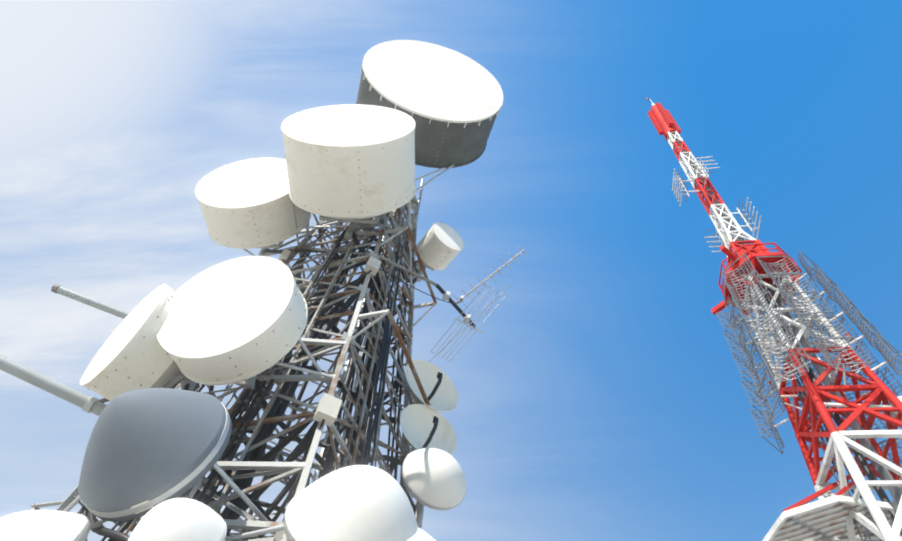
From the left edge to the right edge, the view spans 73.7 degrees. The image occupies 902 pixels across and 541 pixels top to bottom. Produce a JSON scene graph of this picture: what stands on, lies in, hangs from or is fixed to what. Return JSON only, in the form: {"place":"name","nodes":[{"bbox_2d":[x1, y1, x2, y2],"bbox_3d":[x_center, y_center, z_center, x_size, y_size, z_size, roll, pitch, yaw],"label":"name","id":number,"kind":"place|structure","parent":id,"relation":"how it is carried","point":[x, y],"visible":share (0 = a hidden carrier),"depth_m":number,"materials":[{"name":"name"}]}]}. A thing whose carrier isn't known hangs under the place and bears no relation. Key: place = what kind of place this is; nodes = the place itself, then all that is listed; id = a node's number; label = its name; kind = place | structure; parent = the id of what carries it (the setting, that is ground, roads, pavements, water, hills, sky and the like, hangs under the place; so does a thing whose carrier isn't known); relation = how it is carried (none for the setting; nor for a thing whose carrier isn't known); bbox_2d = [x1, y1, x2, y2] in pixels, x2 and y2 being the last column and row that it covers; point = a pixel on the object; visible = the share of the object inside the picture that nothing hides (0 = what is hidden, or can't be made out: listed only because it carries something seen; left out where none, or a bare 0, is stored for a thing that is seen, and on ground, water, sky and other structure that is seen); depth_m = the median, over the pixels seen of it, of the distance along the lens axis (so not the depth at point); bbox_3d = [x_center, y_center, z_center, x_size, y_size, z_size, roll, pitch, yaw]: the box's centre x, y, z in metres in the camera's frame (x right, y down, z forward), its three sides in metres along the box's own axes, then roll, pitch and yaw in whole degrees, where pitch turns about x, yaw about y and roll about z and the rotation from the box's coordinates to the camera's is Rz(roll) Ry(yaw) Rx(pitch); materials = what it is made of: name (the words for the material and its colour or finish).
{"place":"outdoors","nodes":[
{"label":"outdoors","id":0,"kind":"place"},
{"bbox_2d":[0,0,901,540],"label":"sky","id":1,"kind":"structure","parent":0,"point":[604,397],"materials":[{"name":"blue"}]},
{"label":"ground","id":2,"kind":"structure","parent":0,"visible":0},
{"bbox_2d":[0,40,527,540],"bbox_3d":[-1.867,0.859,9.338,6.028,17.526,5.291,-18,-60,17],"label":"telecommunications tower","id":3,"kind":"structure","parent":2,"relation":"on","point":[160,446],"depth_m":7.57,"materials":[{"name":"metal"}]},
{"bbox_2d":[646,97,901,540],"bbox_3d":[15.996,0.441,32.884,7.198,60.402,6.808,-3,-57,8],"label":"lattice radio tower","id":4,"kind":"structure","parent":2,"relation":"on","point":[760,279],"depth_m":25.04,"materials":[{"name":"red metal"}]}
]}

